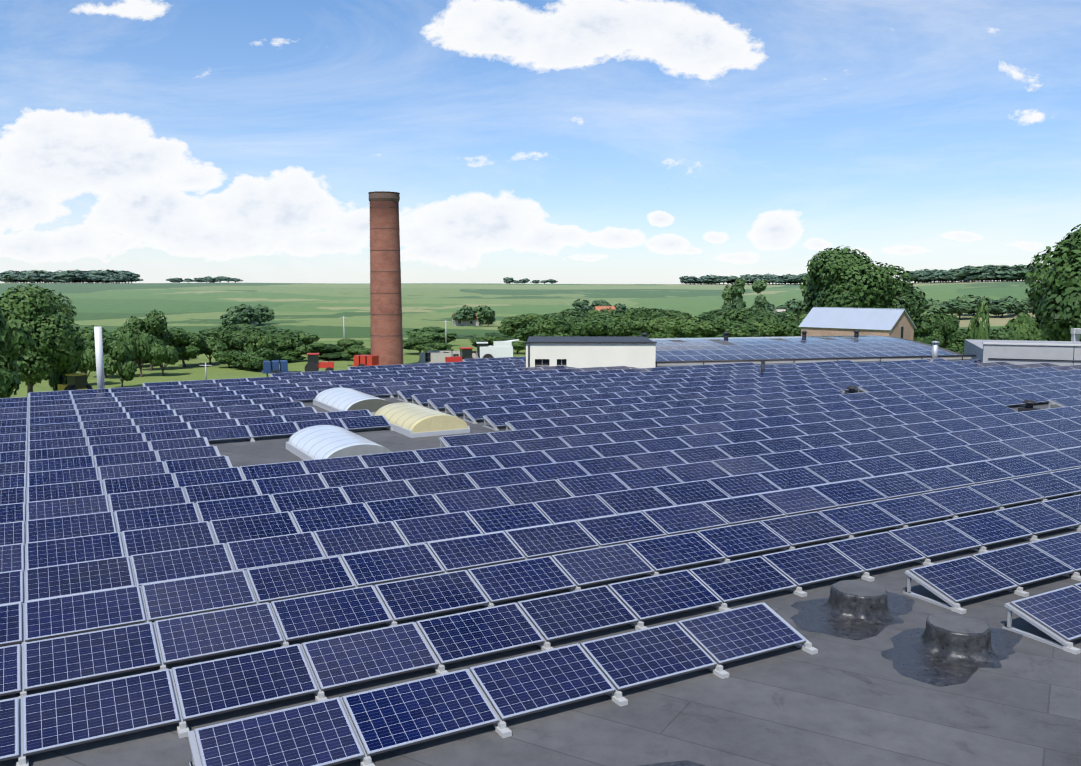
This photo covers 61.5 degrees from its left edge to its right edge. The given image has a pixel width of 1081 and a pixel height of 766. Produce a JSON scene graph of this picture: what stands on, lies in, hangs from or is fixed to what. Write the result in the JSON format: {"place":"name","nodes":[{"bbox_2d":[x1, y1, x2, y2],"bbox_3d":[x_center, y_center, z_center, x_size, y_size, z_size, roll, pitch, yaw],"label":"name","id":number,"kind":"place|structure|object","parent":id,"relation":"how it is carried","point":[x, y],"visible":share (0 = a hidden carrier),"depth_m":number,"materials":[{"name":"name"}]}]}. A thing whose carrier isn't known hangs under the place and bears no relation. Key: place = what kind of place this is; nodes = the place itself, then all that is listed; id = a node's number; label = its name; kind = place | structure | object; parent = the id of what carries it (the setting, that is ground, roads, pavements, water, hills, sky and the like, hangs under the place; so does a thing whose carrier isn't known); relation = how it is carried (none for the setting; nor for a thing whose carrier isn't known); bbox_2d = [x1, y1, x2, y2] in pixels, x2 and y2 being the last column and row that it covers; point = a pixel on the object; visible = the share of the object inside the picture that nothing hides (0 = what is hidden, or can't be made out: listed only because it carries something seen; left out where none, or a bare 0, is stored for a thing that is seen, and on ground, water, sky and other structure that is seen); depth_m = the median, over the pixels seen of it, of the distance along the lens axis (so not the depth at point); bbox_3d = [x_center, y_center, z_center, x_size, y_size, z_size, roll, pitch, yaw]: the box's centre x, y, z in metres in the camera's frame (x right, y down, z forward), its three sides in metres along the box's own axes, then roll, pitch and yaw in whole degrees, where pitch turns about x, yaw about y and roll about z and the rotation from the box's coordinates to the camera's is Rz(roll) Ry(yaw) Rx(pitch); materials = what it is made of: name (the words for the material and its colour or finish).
{"place":"outdoors","nodes":[
{"label":"outdoors","id":0,"kind":"place"},
{"bbox_2d":[57,373,92,390],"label":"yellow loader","id":1,"kind":"object","parent":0,"point":[76,381],"visible":0.4,"depth_m":108.12,"materials":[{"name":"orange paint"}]},
{"bbox_2d":[0,281,1044,397],"bbox_3d":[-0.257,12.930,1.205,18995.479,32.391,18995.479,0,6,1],"label":"grass field","id":2,"kind":"structure","parent":0,"point":[320,310],"depth_m":627.95,"materials":[{"name":"green plant"}]},
{"bbox_2d":[0,307,35,397],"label":"tree","id":3,"kind":"object","parent":2,"relation":"on","point":[15,332],"visible":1,"depth_m":85.42,"materials":[{"name":"green plant"}]},
{"bbox_2d":[8,272,41,282],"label":"tree","id":4,"kind":"object","parent":2,"relation":"on","point":[23,278],"visible":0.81,"depth_m":924.85,"materials":[{"name":"green plant"}]},
{"bbox_2d":[0,284,86,396],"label":"tree","id":5,"kind":"object","parent":2,"relation":"on","point":[55,334],"visible":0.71,"depth_m":100.04,"materials":[{"name":"green plant"}]},
{"bbox_2d":[47,361,78,390],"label":"tree","id":6,"kind":"object","parent":2,"relation":"on","point":[55,379],"visible":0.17,"depth_m":110.16,"materials":[{"name":"green plant"}]},
{"bbox_2d":[51,272,83,282],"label":"tree","id":7,"kind":"object","parent":2,"relation":"on","point":[67,277],"visible":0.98,"depth_m":937.47,"materials":[{"name":"green plant"}]},
{"bbox_2d":[74,345,103,383],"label":"tree","id":8,"kind":"object","parent":2,"relation":"on","point":[87,361],"visible":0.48,"depth_m":124.19,"materials":[{"name":"green plant"}]},
{"bbox_2d":[80,334,119,377],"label":"tree","id":9,"kind":"object","parent":2,"relation":"on","point":[106,341],"visible":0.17,"depth_m":133.70,"materials":[{"name":"green plant"}]},
{"bbox_2d":[78,325,121,340],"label":"belt tree","id":10,"kind":"object","parent":2,"relation":"on","point":[87,332],"visible":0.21,"depth_m":172.42,"materials":[{"name":"green plant"}]},
{"bbox_2d":[103,339,136,387],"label":"tree","id":11,"kind":"object","parent":2,"relation":"on","point":[125,367],"visible":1,"depth_m":122.04,"materials":[{"name":"green plant"}]},
{"bbox_2d":[118,327,158,376],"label":"tree","id":12,"kind":"object","parent":2,"relation":"on","point":[142,343],"visible":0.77,"depth_m":135.86,"materials":[{"name":"green plant"}]},
{"bbox_2d":[124,309,170,370],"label":"tree","id":13,"kind":"object","parent":2,"relation":"on","point":[152,323],"visible":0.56,"depth_m":145.45,"materials":[{"name":"green plant"}]},
{"bbox_2d":[149,343,178,375],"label":"tree","id":14,"kind":"object","parent":2,"relation":"on","point":[167,355],"visible":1,"depth_m":137.57,"materials":[{"name":"green plant"}]},
{"bbox_2d":[164,327,207,366],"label":"tree","id":15,"kind":"object","parent":2,"relation":"on","point":[186,345],"visible":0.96,"depth_m":151.95,"materials":[{"name":"green plant"}]},
{"bbox_2d":[198,337,226,363],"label":"tree","id":16,"kind":"object","parent":2,"relation":"on","point":[214,344],"visible":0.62,"depth_m":158.34,"materials":[{"name":"green plant"}]},
{"bbox_2d":[211,350,243,367],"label":"tree","id":17,"kind":"object","parent":2,"relation":"on","point":[224,356],"visible":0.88,"depth_m":150.86,"materials":[{"name":"green plant"}]},
{"bbox_2d":[199,324,256,337],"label":"belt tree","id":18,"kind":"object","parent":2,"relation":"on","point":[209,332],"visible":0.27,"depth_m":242.75,"materials":[{"name":"green plant"}]},
{"bbox_2d":[220,311,242,325],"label":"garden tree","id":19,"kind":"object","parent":2,"relation":"on","point":[235,317],"visible":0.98,"depth_m":395.85,"materials":[{"name":"green plant"}]},
{"bbox_2d":[217,323,264,351],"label":"tree","id":20,"kind":"object","parent":2,"relation":"on","point":[234,337],"visible":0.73,"depth_m":163.59,"materials":[{"name":"green plant"}]},
{"bbox_2d":[236,304,260,323],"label":"garden tree","id":21,"kind":"object","parent":2,"relation":"on","point":[249,314],"visible":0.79,"depth_m":409.99,"materials":[{"name":"green plant"}]},
{"bbox_2d":[243,331,275,351],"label":"tree","id":22,"kind":"object","parent":2,"relation":"on","point":[257,341],"visible":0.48,"depth_m":156.39,"materials":[{"name":"green plant"}]},
{"bbox_2d":[241,348,279,370],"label":"yard bush","id":23,"kind":"object","parent":2,"relation":"on","point":[257,358],"visible":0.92,"depth_m":145.65,"materials":[{"name":"green plant"}]},
{"bbox_2d":[254,304,274,324],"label":"garden tree","id":24,"kind":"object","parent":2,"relation":"on","point":[266,313],"visible":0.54,"depth_m":424.54,"materials":[{"name":"green plant"}]},
{"bbox_2d":[241,328,298,349],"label":"belt tree","id":25,"kind":"object","parent":2,"relation":"on","point":[279,335],"visible":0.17,"depth_m":180.06,"materials":[{"name":"green plant"}]},
{"bbox_2d":[262,360,300,376],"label":"blue seed drill","id":26,"kind":"object","parent":2,"relation":"on","point":[275,366],"visible":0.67,"depth_m":133.66,"materials":[{"name":"blue paint"}]},
{"bbox_2d":[275,351,305,359],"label":"yard bush","id":27,"kind":"object","parent":2,"relation":"on","point":[294,355],"visible":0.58,"depth_m":163.26,"materials":[{"name":"green plant"}]},
{"bbox_2d":[274,337,312,361],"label":"tree","id":28,"kind":"object","parent":2,"relation":"on","point":[285,347],"visible":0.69,"depth_m":163.64,"materials":[{"name":"green plant"}]},
{"bbox_2d":[284,330,319,344],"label":"belt tree","id":29,"kind":"object","parent":2,"relation":"on","point":[308,338],"visible":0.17,"depth_m":189.94,"materials":[{"name":"green plant"}]},
{"bbox_2d":[305,353,333,371],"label":"red tractor","id":30,"kind":"object","parent":2,"relation":"on","point":[313,364],"visible":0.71,"depth_m":140.33,"materials":[{"name":"red paint"}]},
{"bbox_2d":[307,343,341,358],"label":"tree","id":31,"kind":"object","parent":2,"relation":"on","point":[321,348],"visible":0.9,"depth_m":169.04,"materials":[{"name":"green plant"}]},
{"bbox_2d":[334,338,363,351],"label":"tree","id":32,"kind":"object","parent":2,"relation":"on","point":[342,343],"visible":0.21,"depth_m":174.39,"materials":[{"name":"green plant"}]},
{"bbox_2d":[342,344,370,358],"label":"yard bush","id":33,"kind":"object","parent":2,"relation":"on","point":[352,351],"visible":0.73,"depth_m":166.01,"materials":[{"name":"green plant"}]},
{"bbox_2d":[347,355,379,365],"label":"red baler","id":34,"kind":"object","parent":2,"relation":"on","point":[366,360],"visible":0.54,"depth_m":144.57,"materials":[{"name":"red paint"}]},
{"bbox_2d":[368,191,403,364],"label":"brick chimney stack","id":35,"kind":"object","parent":2,"relation":"on","point":[386,330],"visible":1,"depth_m":144.87,"materials":[{"name":"red brick"}]},
{"bbox_2d":[403,337,432,353],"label":"tree","id":36,"kind":"object","parent":2,"relation":"on","point":[419,344],"visible":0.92,"depth_m":181.54,"materials":[{"name":"green plant"}]},
{"bbox_2d":[406,326,457,342],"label":"belt tree","id":37,"kind":"object","parent":2,"relation":"on","point":[435,335],"visible":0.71,"depth_m":216.53,"materials":[{"name":"green plant"}]},
{"bbox_2d":[423,342,453,352],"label":"tree","id":38,"kind":"object","parent":2,"relation":"on","point":[441,346],"visible":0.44,"depth_m":172.69,"materials":[{"name":"green plant"}]},
{"bbox_2d":[418,350,479,363],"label":"truck","id":39,"kind":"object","parent":2,"relation":"on","point":[433,357],"depth_m":157.60,"materials":[{"name":"white metal"}]},
{"bbox_2d":[445,347,473,361],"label":"red tractor","id":40,"kind":"object","parent":2,"relation":"on","point":[465,352],"visible":0.42,"depth_m":148.99,"materials":[{"name":"red paint"}]},
{"bbox_2d":[452,305,475,321],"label":"garden tree","id":41,"kind":"object","parent":2,"relation":"on","point":[465,313],"visible":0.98,"depth_m":412.15,"materials":[{"name":"green plant"}]},
{"bbox_2d":[451,313,478,325],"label":"house","id":42,"kind":"structure","parent":2,"relation":"on","point":[475,322],"depth_m":414.77,"materials":[{"name":"white paint"}]},
{"bbox_2d":[476,305,495,326],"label":"garden tree","id":43,"kind":"object","parent":2,"relation":"on","point":[486,314],"visible":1,"depth_m":407.21,"materials":[{"name":"green plant"}]},
{"bbox_2d":[468,336,509,346],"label":"tree","id":44,"kind":"object","parent":2,"relation":"on","point":[489,339],"visible":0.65,"depth_m":187.19,"materials":[{"name":"green plant"}]},
{"bbox_2d":[476,339,518,357],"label":"combine harvester","id":45,"kind":"object","parent":2,"relation":"on","point":[498,349],"visible":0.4,"depth_m":156.58,"materials":[{"name":"white paint"}]},
{"bbox_2d":[497,313,540,340],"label":"tree","id":46,"kind":"object","parent":2,"relation":"on","point":[512,324],"visible":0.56,"depth_m":209.56,"materials":[{"name":"green plant"}]},
{"bbox_2d":[512,325,541,340],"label":"tree","id":47,"kind":"object","parent":2,"relation":"on","point":[524,333],"visible":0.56,"depth_m":197.81,"materials":[{"name":"green plant"}]},
{"bbox_2d":[0,390,1080,765],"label":"flat roof","id":48,"kind":"structure","parent":2,"relation":"on","point":[834,700],"depth_m":11.59,"materials":[{"name":"concrete"}]},
{"bbox_2d":[94,326,104,388],"bbox_3d":[-21.206,-1.010,43.675,0.663,3.400,0.680,0,6,1],"label":"exhaust pipe","id":49,"kind":"object","parent":48,"relation":"on","point":[99,357],"visible":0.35,"depth_m":43.53,"materials":[{"name":"white metal"}]},
{"bbox_2d":[286,425,391,459],"bbox_3d":[-6.358,1.961,28.655,2.300,0.722,4.400,-3,7,-29],"label":"barrel skylight","id":50,"kind":"object","parent":48,"relation":"on","point":[319,442],"visible":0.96,"depth_m":27.84,"materials":[{"name":"white plastic"}]},
{"bbox_2d":[313,387,391,415],"bbox_3d":[-8.123,0.781,39.570,2.300,0.722,4.900,-3,7,-29],"label":"barrel skylight","id":51,"kind":"object","parent":48,"relation":"on","point":[338,399],"visible":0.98,"depth_m":38.41,"materials":[{"name":"white plastic"}]},
{"bbox_2d":[374,402,469,437],"bbox_3d":[-4.630,1.323,34.562,2.300,0.722,4.300,-3,7,-29],"label":"barrel skylight","id":52,"kind":"object","parent":48,"relation":"on","point":[411,420],"visible":0.94,"depth_m":33.04,"materials":[{"name":"beige plastic"}]},
{"bbox_2d":[16,360,1080,765],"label":"panel mounting frames","id":53,"kind":"structure","parent":48,"relation":"on","point":[616,696],"depth_m":14.29,"materials":[{"name":"silver metal"}]},
{"bbox_2d":[0,356,1080,765],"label":"solar panel array","id":54,"kind":"object","parent":53,"relation":"on","point":[616,452],"visible":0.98,"depth_m":19.01,"materials":[{"name":"blue glass"}]},
{"bbox_2d":[641,330,975,366],"bbox_3d":[17.454,-2.519,64.665,24.014,1.889,9.509,-1,6,-13],"label":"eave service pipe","id":55,"kind":"object","parent":48,"relation":"on","point":[856,333],"visible":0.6,"depth_m":60.54,"materials":[{"name":"grey metal"}]},
{"bbox_2d":[790,580,914,639],"bbox_3d":[5.178,3.591,15.085,2.725,0.400,1.683,-5,8,-39],"label":"roof vent","id":56,"kind":"object","parent":48,"relation":"on","point":[855,609],"visible":1,"depth_m":14.72,"materials":[{"name":"grey metal"}]},
{"bbox_2d":[881,613,1022,686],"bbox_3d":[6.062,3.763,13.493,1.590,0.400,2.807,5,8,41],"label":"roof vent","id":57,"kind":"object","parent":48,"relation":"on","point":[943,649],"visible":1,"depth_m":13.19,"materials":[{"name":"grey metal"}]},
{"bbox_2d":[964,339,1080,365],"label":"flat-roofed building","id":58,"kind":"structure","parent":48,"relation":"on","point":[1059,353],"depth_m":58.51,"materials":[{"name":"white metal"}]},
{"bbox_2d":[1017,399,1039,411],"bbox_3d":[20.680,0.986,38.424,1.329,0.560,1.104,0,6,1],"label":"roof vent","id":59,"kind":"object","parent":48,"relation":"on","point":[1029,403],"visible":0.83,"depth_m":38.34,"materials":[{"name":"grey metal"}]},
{"bbox_2d":[533,316,570,335],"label":"tree","id":60,"kind":"object","parent":2,"relation":"on","point":[555,326],"visible":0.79,"depth_m":169.58,"materials":[{"name":"green plant"}]},
{"bbox_2d":[545,308,585,318],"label":"tree","id":61,"kind":"object","parent":2,"relation":"on","point":[570,314],"visible":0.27,"depth_m":244.00,"materials":[{"name":"green plant"}]},
{"bbox_2d":[572,299,591,312],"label":"garden tree","id":62,"kind":"object","parent":2,"relation":"on","point":[582,305],"visible":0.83,"depth_m":513.23,"materials":[{"name":"green plant"}]},
{"bbox_2d":[525,336,656,367],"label":"white building","id":63,"kind":"structure","parent":2,"relation":"on","point":[587,351],"depth_m":55.74,"materials":[{"name":"beige paint"}]},
{"bbox_2d":[569,317,616,336],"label":"tree","id":64,"kind":"object","parent":2,"relation":"on","point":[592,327],"visible":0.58,"depth_m":166.34,"materials":[{"name":"green plant"}]},
{"bbox_2d":[581,309,611,320],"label":"tree","id":65,"kind":"object","parent":2,"relation":"on","point":[591,313],"visible":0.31,"depth_m":221.60,"materials":[{"name":"green plant"}]},
{"bbox_2d":[597,316,634,336],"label":"tree","id":66,"kind":"object","parent":2,"relation":"on","point":[624,325],"visible":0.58,"depth_m":177.27,"materials":[{"name":"green plant"}]},
{"bbox_2d":[623,307,667,321],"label":"tree","id":67,"kind":"object","parent":2,"relation":"on","point":[639,314],"visible":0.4,"depth_m":203.18,"materials":[{"name":"green plant"}]},
{"bbox_2d":[641,316,678,337],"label":"tree","id":68,"kind":"object","parent":2,"relation":"on","point":[662,327],"visible":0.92,"depth_m":179.91,"materials":[{"name":"green plant"}]},
{"bbox_2d":[675,317,717,337],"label":"tree","id":69,"kind":"object","parent":2,"relation":"on","point":[689,327],"visible":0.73,"depth_m":175.36,"materials":[{"name":"green plant"}]},
{"bbox_2d":[699,276,724,284],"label":"tree","id":70,"kind":"object","parent":2,"relation":"on","point":[706,279],"visible":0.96,"depth_m":1041.58,"materials":[{"name":"green plant"}]},
{"bbox_2d":[700,317,741,337],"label":"tree","id":71,"kind":"object","parent":2,"relation":"on","point":[720,324],"visible":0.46,"depth_m":175.97,"materials":[{"name":"green plant"}]},
{"bbox_2d":[720,285,732,309],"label":"poplar","id":72,"kind":"object","parent":2,"relation":"on","point":[726,296],"visible":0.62,"depth_m":330.48,"materials":[{"name":"green plant"}]},
{"bbox_2d":[701,308,752,322],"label":"tree","id":73,"kind":"object","parent":2,"relation":"on","point":[732,314],"visible":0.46,"depth_m":223.92,"materials":[{"name":"green plant"}]},
{"bbox_2d":[728,278,745,308],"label":"tree","id":74,"kind":"object","parent":2,"relation":"on","point":[736,290],"visible":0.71,"depth_m":319.51,"materials":[{"name":"green plant"}]},
{"bbox_2d":[723,323,760,336],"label":"tree","id":75,"kind":"object","parent":2,"relation":"on","point":[740,330],"visible":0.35,"depth_m":159.37,"materials":[{"name":"green plant"}]},
{"bbox_2d":[752,279,767,309],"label":"tree","id":76,"kind":"object","parent":2,"relation":"on","point":[758,286],"visible":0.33,"depth_m":322.77,"materials":[{"name":"green plant"}]},
{"bbox_2d":[739,315,783,324],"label":"tree","id":77,"kind":"object","parent":2,"relation":"on","point":[750,320],"visible":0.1,"depth_m":201.51,"materials":[{"name":"green plant"}]},
{"bbox_2d":[744,321,784,336],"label":"tree","id":78,"kind":"object","parent":2,"relation":"on","point":[768,329],"visible":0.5,"depth_m":174.91,"materials":[{"name":"green plant"}]},
{"bbox_2d":[756,316,794,336],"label":"tree","id":79,"kind":"object","parent":2,"relation":"on","point":[786,324],"visible":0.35,"depth_m":178.97,"materials":[{"name":"green plant"}]},
{"bbox_2d":[774,310,796,321],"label":"tree","id":80,"kind":"object","parent":2,"relation":"on","point":[788,315],"visible":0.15,"depth_m":254.22,"materials":[{"name":"green plant"}]},
{"bbox_2d":[794,272,824,321],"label":"tree","id":81,"kind":"object","parent":2,"relation":"on","point":[803,306],"visible":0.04,"depth_m":203.92,"materials":[{"name":"green plant"}]},
{"bbox_2d":[655,336,970,366],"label":"roof","id":82,"kind":"structure","parent":2,"relation":"on","point":[802,361],"depth_m":61.23,"materials":[{"name":"metal"}]},
{"bbox_2d":[648,335,954,360],"bbox_3d":[16.839,-2.661,66.363,22.410,0.903,11.790,-1,6,-13],"label":"solar panel array","id":83,"kind":"object","parent":82,"relation":"on","point":[689,349],"visible":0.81,"depth_m":64.06,"materials":[{"name":"blue glass"}]},
{"bbox_2d":[798,307,916,339],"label":"house","id":84,"kind":"structure","parent":2,"relation":"on","point":[841,321],"depth_m":147.71,"materials":[{"name":"silver metal"}]},
{"bbox_2d":[804,245,928,319],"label":"tree","id":85,"kind":"object","parent":2,"relation":"on","point":[845,278],"visible":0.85,"depth_m":185.56,"materials":[{"name":"green plant"}]},
{"bbox_2d":[899,270,932,282],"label":"tree","id":86,"kind":"object","parent":2,"relation":"on","point":[914,273],"visible":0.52,"depth_m":778.00,"materials":[{"name":"green plant"}]},
{"bbox_2d":[913,313,938,344],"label":"tree","id":87,"kind":"object","parent":2,"relation":"on","point":[924,329],"visible":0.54,"depth_m":188.69,"materials":[{"name":"green plant"}]},
{"bbox_2d":[918,298,941,311],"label":"tree","id":88,"kind":"object","parent":2,"relation":"on","point":[931,305],"visible":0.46,"depth_m":384.26,"materials":[{"name":"green plant"}]},
{"bbox_2d":[929,313,960,348],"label":"tree","id":89,"kind":"object","parent":2,"relation":"on","point":[945,326],"visible":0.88,"depth_m":169.99,"materials":[{"name":"green plant"}]},
{"bbox_2d":[939,296,978,319],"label":"tree","id":90,"kind":"object","parent":2,"relation":"on","point":[958,305],"visible":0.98,"depth_m":396.97,"materials":[{"name":"green plant"}]},
{"bbox_2d":[944,328,997,354],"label":"tree","id":91,"kind":"object","parent":2,"relation":"on","point":[957,345],"visible":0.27,"depth_m":153.51,"materials":[{"name":"green plant"}]},
{"bbox_2d":[959,266,989,281],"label":"tree","id":92,"kind":"object","parent":2,"relation":"on","point":[971,274],"visible":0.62,"depth_m":708.73,"materials":[{"name":"green plant"}]},
{"bbox_2d":[966,299,989,339],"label":"tree","id":93,"kind":"object","parent":2,"relation":"on","point":[975,327],"visible":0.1,"depth_m":80.36,"materials":[{"name":"green plant"}]},
{"bbox_2d":[980,327,1019,339],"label":"bush","id":94,"kind":"object","parent":2,"relation":"on","point":[1002,333],"visible":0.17,"depth_m":151.42,"materials":[{"name":"green plant"}]},
{"bbox_2d":[986,296,1019,316],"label":"tree","id":95,"kind":"object","parent":2,"relation":"on","point":[1004,305],"visible":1,"depth_m":394.35,"materials":[{"name":"green plant"}]},
{"bbox_2d":[1005,312,1039,340],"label":"tree","id":96,"kind":"object","parent":2,"relation":"on","point":[1018,325],"visible":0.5,"depth_m":157.35,"materials":[{"name":"green plant"}]},
{"bbox_2d":[1010,265,1043,275],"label":"tree","id":97,"kind":"object","parent":2,"relation":"on","point":[1022,270],"visible":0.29,"depth_m":673.84,"materials":[{"name":"green plant"}]},
{"bbox_2d":[1025,319,1049,340],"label":"tree","id":98,"kind":"object","parent":2,"relation":"on","point":[1033,324],"visible":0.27,"depth_m":157.30,"materials":[{"name":"green plant"}]},
{"bbox_2d":[1022,224,1080,341],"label":"tree","id":99,"kind":"object","parent":2,"relation":"on","point":[1056,311],"visible":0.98,"depth_m":103.85,"materials":[{"name":"green plant"}]},
{"bbox_2d":[0,0,1080,283],"label":"sky","id":100,"kind":"structure","parent":0,"point":[562,141],"materials":[{"name":"blue"}]},
{"bbox_2d":[639,760,704,765],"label":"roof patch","id":101,"kind":"object","parent":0,"point":[682,763],"visible":1,"depth_m":10.26,"materials":[{"name":"grey"}]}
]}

